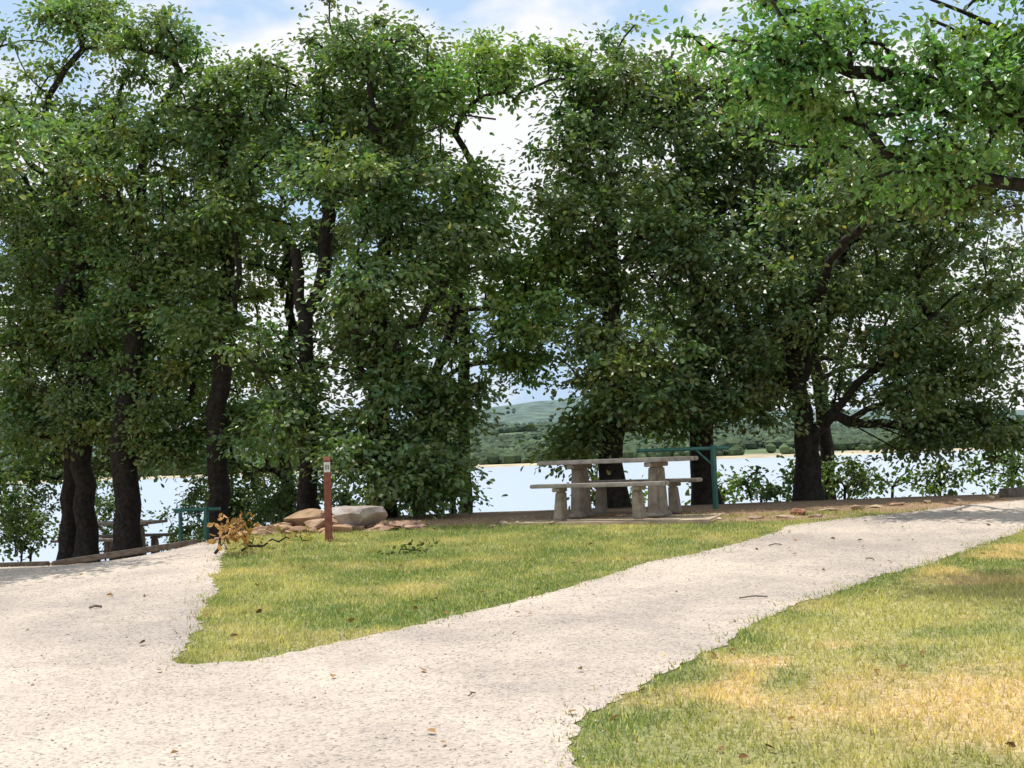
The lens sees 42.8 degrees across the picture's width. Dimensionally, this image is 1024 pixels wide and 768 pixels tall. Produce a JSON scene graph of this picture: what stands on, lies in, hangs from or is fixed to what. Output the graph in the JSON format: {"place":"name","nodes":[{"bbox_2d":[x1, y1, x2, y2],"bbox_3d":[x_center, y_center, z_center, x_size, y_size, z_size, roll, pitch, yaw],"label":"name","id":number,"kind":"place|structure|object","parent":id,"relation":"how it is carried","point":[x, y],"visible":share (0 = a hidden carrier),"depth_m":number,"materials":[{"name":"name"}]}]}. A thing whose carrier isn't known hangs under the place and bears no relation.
{"place":"outdoors","nodes":[
{"label":"outdoors","id":0,"kind":"place"},
{"bbox_2d":[0,500,1023,767],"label":"gravel road","id":1,"kind":"structure","parent":0,"point":[484,670],"depth_m":8.37,"materials":[{"name":"beige gravel"}]},
{"bbox_2d":[89,543,873,695],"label":"fallen twigs","id":2,"kind":"object","parent":1,"relation":"on","point":[93,606],"visible":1,"depth_m":10.24,"materials":[{"name":"brown wood"}]},
{"bbox_2d":[0,397,1023,767],"bbox_3d":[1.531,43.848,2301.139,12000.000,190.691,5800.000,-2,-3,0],"label":"ground","id":3,"kind":"structure","parent":0,"point":[534,411],"depth_m":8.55,"materials":[{"name":"green plant"}]},
{"bbox_2d":[0,430,21,522],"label":"shrub","id":4,"kind":"object","parent":3,"relation":"on","point":[7,497],"visible":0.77,"depth_m":24.73,"materials":[{"name":"green plant"}]},
{"bbox_2d":[0,561,49,566],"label":"timber edging","id":5,"kind":"object","parent":3,"relation":"on","point":[25,564],"visible":0.6,"depth_m":17.51,"materials":[{"name":"grey wood"}]},
{"bbox_2d":[0,482,59,561],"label":"shrub","id":6,"kind":"object","parent":3,"relation":"on","point":[15,526],"visible":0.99,"depth_m":24.71,"materials":[{"name":"green plant"}]},
{"bbox_2d":[0,476,60,561],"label":"shrub","id":7,"kind":"object","parent":3,"relation":"on","point":[34,503],"visible":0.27,"depth_m":28.28,"materials":[{"name":"green plant"}]},
{"bbox_2d":[0,91,88,208],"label":"oak tree","id":8,"kind":"object","parent":3,"relation":"on","point":[9,129],"visible":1,"depth_m":15.65,"materials":[{"name":"green plant"}]},
{"bbox_2d":[0,11,161,562],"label":"oak tree","id":9,"kind":"object","parent":3,"relation":"on","point":[81,429],"visible":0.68,"depth_m":22.68,"materials":[{"name":"green plant"}]},
{"bbox_2d":[0,0,183,559],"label":"oak tree","id":10,"kind":"object","parent":3,"relation":"on","point":[70,17],"visible":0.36,"depth_m":23.29,"materials":[{"name":"green plant"}]},
{"bbox_2d":[48,473,151,560],"bbox_3d":[-9.566,3.054,30.317,2.262,2.438,2.386,-2,-3,0],"label":"shrub","id":11,"kind":"object","parent":3,"relation":"on","point":[109,508],"visible":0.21,"depth_m":30.34,"materials":[{"name":"green plant"}]},
{"bbox_2d":[0,156,202,509],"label":"oak tree","id":12,"kind":"object","parent":3,"relation":"on","point":[99,466],"visible":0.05,"depth_m":28.16,"materials":[{"name":"green plant"}]},
{"bbox_2d":[50,520,172,554],"bbox_3d":[-8.044,3.167,26.380,2.000,0.766,1.730,-3,-3,12],"label":"picnic table","id":13,"kind":"object","parent":3,"relation":"on","point":[107,539],"visible":0.37,"depth_m":26.56,"materials":[{"name":"concrete"}]},
{"bbox_2d":[51,539,198,565],"bbox_3d":[-5.223,2.285,17.660,1.956,0.299,0.120,-2,-3,-3],"label":"timber edging","id":14,"kind":"object","parent":3,"relation":"on","point":[128,552],"visible":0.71,"depth_m":17.61,"materials":[{"name":"wood"}]},
{"bbox_2d":[18,1,278,560],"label":"oak tree","id":15,"kind":"object","parent":3,"relation":"on","point":[133,431],"visible":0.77,"depth_m":21.68,"materials":[{"name":"green plant"}]},
{"bbox_2d":[147,492,209,551],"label":"shrub","id":16,"kind":"object","parent":3,"relation":"on","point":[172,538],"visible":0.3,"depth_m":29.44,"materials":[{"name":"green plant"}]},
{"bbox_2d":[173,500,220,541],"bbox_3d":[-4.846,2.214,20.117,0.720,0.868,0.083,-2,-3,0],"label":"lantern stand","id":17,"kind":"object","parent":3,"relation":"on","point":[206,509],"visible":0.84,"depth_m":20.10,"materials":[{"name":"green paint"}]},
{"bbox_2d":[166,463,244,542],"bbox_3d":[-6.334,2.701,27.435,1.884,2.127,1.981,-1,-3,-12],"label":"shrub","id":18,"kind":"object","parent":3,"relation":"on","point":[191,498],"visible":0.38,"depth_m":27.17,"materials":[{"name":"green plant"}]},
{"bbox_2d":[104,43,332,538],"bbox_3d":[-4.738,-1.326,21.339,3.676,8.330,3.888,0,-4,-30],"label":"oak tree","id":19,"kind":"object","parent":3,"relation":"on","point":[222,221],"visible":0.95,"depth_m":20.91,"materials":[{"name":"green plant"}]},
{"bbox_2d":[207,510,260,553],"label":"shrub","id":20,"kind":"object","parent":3,"relation":"on","point":[232,534],"visible":0.99,"depth_m":14.46,"materials":[{"name":"orange plant"}]},
{"bbox_2d":[201,466,272,529],"bbox_3d":[-5.363,2.556,25.848,1.585,1.976,1.934,-2,-3,0],"label":"shrub","id":21,"kind":"object","parent":3,"relation":"on","point":[244,494],"visible":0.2,"depth_m":25.65,"materials":[{"name":"green plant"}]},
{"bbox_2d":[227,492,276,530],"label":"shrub","id":22,"kind":"object","parent":3,"relation":"on","point":[238,508],"visible":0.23,"depth_m":25.39,"materials":[{"name":"green plant"}]},
{"bbox_2d":[229,476,296,527],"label":"shrub","id":23,"kind":"object","parent":3,"relation":"on","point":[244,501],"visible":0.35,"depth_m":23.41,"materials":[{"name":"green plant"}]},
{"bbox_2d":[114,83,416,514],"bbox_3d":[-4.657,-1.035,24.957,5.867,9.154,5.002,-2,-3,0],"label":"oak tree","id":24,"kind":"object","parent":3,"relation":"on","point":[282,273],"visible":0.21,"depth_m":24.94,"materials":[{"name":"green plant"}]},
{"bbox_2d":[229,525,311,552],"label":"fallen branch","id":25,"kind":"object","parent":3,"relation":"on","point":[258,545],"visible":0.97,"depth_m":14.61,"materials":[{"name":"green plant"}]},
{"bbox_2d":[241,427,333,521],"bbox_3d":[-4.595,2.122,26.831,2.031,3.446,2.043,-2,-3,0],"label":"shrub","id":26,"kind":"object","parent":3,"relation":"on","point":[273,464],"visible":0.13,"depth_m":26.82,"materials":[{"name":"green plant"}]},
{"bbox_2d":[246,455,337,525],"bbox_3d":[-3.766,2.013,22.919,1.497,1.606,1.996,-4,-4,36],"label":"shrub","id":27,"kind":"object","parent":3,"relation":"on","point":[288,491],"visible":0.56,"depth_m":22.63,"materials":[{"name":"green plant"}]},
{"bbox_2d":[185,19,406,511],"bbox_3d":[-3.168,-1.794,20.236,4.313,8.018,3.304,1,-4,-39],"label":"oak tree","id":28,"kind":"object","parent":3,"relation":"on","point":[285,413],"visible":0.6,"depth_m":19.94,"materials":[{"name":"green plant"}]},
{"bbox_2d":[214,508,426,540],"bbox_3d":[-2.450,1.797,16.892,2.741,0.360,1.282,-2,-3,0],"label":"rock pile","id":29,"kind":"object","parent":3,"relation":"on","point":[313,519],"visible":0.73,"depth_m":16.70,"materials":[{"name":"stone"}]},
{"bbox_2d":[323,457,332,540],"bbox_3d":[-2.191,1.421,15.542,0.090,1.111,0.104,-2,-3,-8],"label":"marker post","id":30,"kind":"object","parent":3,"relation":"on","point":[327,497],"visible":0.95,"depth_m":15.51,"materials":[{"name":"brown paint"}]},
{"bbox_2d":[317,475,364,514],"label":"shrub","id":31,"kind":"object","parent":3,"relation":"on","point":[342,499],"visible":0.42,"depth_m":20.83,"materials":[{"name":"green plant"}]},
{"bbox_2d":[332,505,387,526],"bbox_3d":[-1.978,1.735,16.742,0.706,0.348,0.385,-3,-3,19],"label":"boulder","id":32,"kind":"object","parent":3,"relation":"on","point":[364,515],"visible":0.77,"depth_m":16.63,"materials":[{"name":"stone"}]},
{"bbox_2d":[262,0,537,520],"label":"oak tree","id":33,"kind":"object","parent":3,"relation":"on","point":[404,464],"visible":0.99,"depth_m":18.89,"materials":[{"name":"green plant"}]},
{"bbox_2d":[378,532,438,554],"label":"fallen twig","id":34,"kind":"object","parent":3,"relation":"on","point":[412,549],"visible":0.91,"depth_m":14.02,"materials":[{"name":"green plant"}]},
{"bbox_2d":[375,48,510,512],"bbox_3d":[-1.561,-1.600,23.927,3.161,8.977,4.220,-2,-3,0],"label":"oak tree","id":35,"kind":"object","parent":3,"relation":"on","point":[461,320],"visible":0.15,"depth_m":23.38,"materials":[{"name":"green plant"}]},
{"bbox_2d":[413,460,494,514],"bbox_3d":[-0.952,1.656,20.230,1.380,1.011,1.723,-2,-3,0],"label":"shrub","id":36,"kind":"object","parent":3,"relation":"on","point":[453,511],"visible":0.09,"depth_m":20.16,"materials":[{"name":"green plant"}]},
{"bbox_2d":[385,21,615,514],"bbox_3d":[-0.081,-1.887,20.378,3.566,8.042,4.568,-2,-3,0],"label":"oak tree","id":37,"kind":"object","parent":3,"relation":"on","point":[442,88],"visible":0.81,"depth_m":19.74,"materials":[{"name":"green plant"}]},
{"bbox_2d":[0,408,1023,480],"bbox_3d":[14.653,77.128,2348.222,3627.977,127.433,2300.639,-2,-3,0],"label":"distant forest","id":38,"kind":"object","parent":3,"relation":"on","point":[493,449],"visible":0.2,"depth_m":1420.51,"materials":[{"name":"green plant"}]},
{"bbox_2d":[56,499,1015,766],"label":"leaf litter","id":39,"kind":"object","parent":3,"relation":"on","point":[742,755],"visible":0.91,"depth_m":9.88,"materials":[{"name":"brown plant"}]},
{"bbox_2d":[549,464,627,508],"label":"shrub","id":40,"kind":"object","parent":3,"relation":"on","point":[593,492],"visible":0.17,"depth_m":22.23,"materials":[{"name":"green plant"}]},
{"bbox_2d":[501,513,724,525],"bbox_3d":[1.414,1.814,17.273,2.700,0.100,2.000,-3,-3,16],"label":"concrete pad","id":41,"kind":"object","parent":3,"relation":"on","point":[697,518],"visible":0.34,"depth_m":16.49,"materials":[{"name":"beige concrete"}]},
{"bbox_2d":[530,456,702,519],"bbox_3d":[1.409,1.373,17.298,2.000,0.766,1.730,-3,-4,25],"label":"picnic table","id":42,"kind":"object","parent":41,"relation":"on","point":[656,482],"visible":1,"depth_m":17.00,"materials":[{"name":"concrete"}]},
{"bbox_2d":[500,10,747,507],"bbox_3d":[1.571,-1.824,19.954,3.518,7.736,4.820,-2,-3,0],"label":"oak tree","id":43,"kind":"object","parent":3,"relation":"on","point":[616,393],"visible":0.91,"depth_m":19.69,"materials":[{"name":"green plant"}]},
{"bbox_2d":[627,475,647,503],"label":"shrub","id":44,"kind":"object","parent":3,"relation":"on","point":[644,495],"visible":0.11,"depth_m":22.55,"materials":[{"name":"green plant"}]},
{"bbox_2d":[636,440,728,508],"bbox_3d":[2.418,1.317,18.380,1.300,1.107,0.083,-2,-3,4],"label":"lantern stand","id":45,"kind":"object","parent":3,"relation":"on","point":[713,449],"visible":0.97,"depth_m":18.35,"materials":[{"name":"green paint"}]},
{"bbox_2d":[682,469,747,504],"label":"shrub","id":46,"kind":"object","parent":3,"relation":"on","point":[724,492],"visible":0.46,"depth_m":21.50,"materials":[{"name":"green plant"}]},
{"bbox_2d":[601,39,830,504],"bbox_3d":[2.990,-1.797,20.900,4.006,7.758,4.530,-3,-3,20],"label":"oak tree","id":47,"kind":"object","parent":3,"relation":"on","point":[714,404],"visible":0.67,"depth_m":20.07,"materials":[{"name":"green plant"}]},
{"bbox_2d":[488,495,993,526],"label":"edging stones","id":48,"kind":"object","parent":3,"relation":"on","point":[872,506],"visible":0.72,"depth_m":17.15,"materials":[{"name":"stone"}]},
{"bbox_2d":[717,459,792,502],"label":"shrub","id":49,"kind":"object","parent":3,"relation":"on","point":[771,489],"visible":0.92,"depth_m":21.73,"materials":[{"name":"green plant"}]},
{"bbox_2d":[573,138,1014,499],"bbox_3d":[5.235,-0.909,24.683,8.499,7.986,4.866,-2,-3,0],"label":"oak tree","id":50,"kind":"object","parent":3,"relation":"on","point":[826,444],"visible":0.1,"depth_m":24.45,"materials":[{"name":"green plant"}]},
{"bbox_2d":[790,508,805,514],"bbox_3d":[3.722,1.655,16.837,0.148,0.111,0.311,-1,-3,-23],"label":"sandstone rock","id":51,"kind":"object","parent":3,"relation":"on","point":[797,510],"visible":0.83,"depth_m":16.78,"materials":[{"name":"beige stone"}]},
{"bbox_2d":[766,454,839,500],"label":"shrub","id":52,"kind":"object","parent":3,"relation":"on","point":[789,480],"visible":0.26,"depth_m":21.79,"materials":[{"name":"green plant"}]},
{"bbox_2d":[640,0,1023,223],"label":"ash tree","id":53,"kind":"object","parent":3,"relation":"on","point":[998,100],"visible":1,"depth_m":11.24,"materials":[{"name":"green plant"}]},
{"bbox_2d":[678,79,1023,500],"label":"oak tree","id":54,"kind":"object","parent":3,"relation":"on","point":[930,389],"visible":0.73,"depth_m":19.84,"materials":[{"name":"green plant"}]},
{"bbox_2d":[821,443,884,499],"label":"shrub","id":55,"kind":"object","parent":3,"relation":"on","point":[856,479],"visible":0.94,"depth_m":21.89,"materials":[{"name":"green plant"}]},
{"bbox_2d":[850,505,864,509],"bbox_3d":[4.559,1.637,17.214,0.235,0.085,0.132,-1,-3,-17],"label":"sandstone rock","id":56,"kind":"object","parent":3,"relation":"on","point":[856,507],"visible":0.78,"depth_m":17.16,"materials":[{"name":"beige stone"}]},
{"bbox_2d":[847,460,953,498],"bbox_3d":[6.510,1.666,21.954,1.836,0.880,1.792,-2,-3,0],"label":"shrub","id":57,"kind":"object","parent":3,"relation":"on","point":[876,476],"visible":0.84,"depth_m":21.74,"materials":[{"name":"green plant"}]},
{"bbox_2d":[903,449,985,496],"bbox_3d":[7.304,1.630,22.046,1.311,1.148,1.324,-4,-4,27],"label":"shrub","id":58,"kind":"object","parent":3,"relation":"on","point":[950,478],"visible":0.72,"depth_m":21.97,"materials":[{"name":"green plant"}]},
{"bbox_2d":[948,447,1023,493],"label":"shrub","id":59,"kind":"object","parent":3,"relation":"on","point":[1012,474],"visible":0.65,"depth_m":21.60,"materials":[{"name":"green plant"}]},
{"bbox_2d":[999,487,1023,497],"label":"timber edging","id":60,"kind":"object","parent":3,"relation":"on","point":[1011,492],"visible":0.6,"depth_m":18.55,"materials":[{"name":"grey wood"}]},
{"bbox_2d":[0,449,1023,562],"bbox_3d":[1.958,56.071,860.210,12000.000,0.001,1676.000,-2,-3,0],"label":"lake water","id":61,"kind":"structure","parent":0,"point":[513,483],"depth_m":352.47,"materials":[{"name":"blue liquid"}]},
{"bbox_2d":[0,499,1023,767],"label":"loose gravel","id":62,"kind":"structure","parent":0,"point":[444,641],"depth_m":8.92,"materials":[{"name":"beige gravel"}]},
{"bbox_2d":[0,0,1023,429],"label":"sky","id":63,"kind":"structure","parent":0,"point":[245,23],"materials":[{"name":"white"}]}
]}

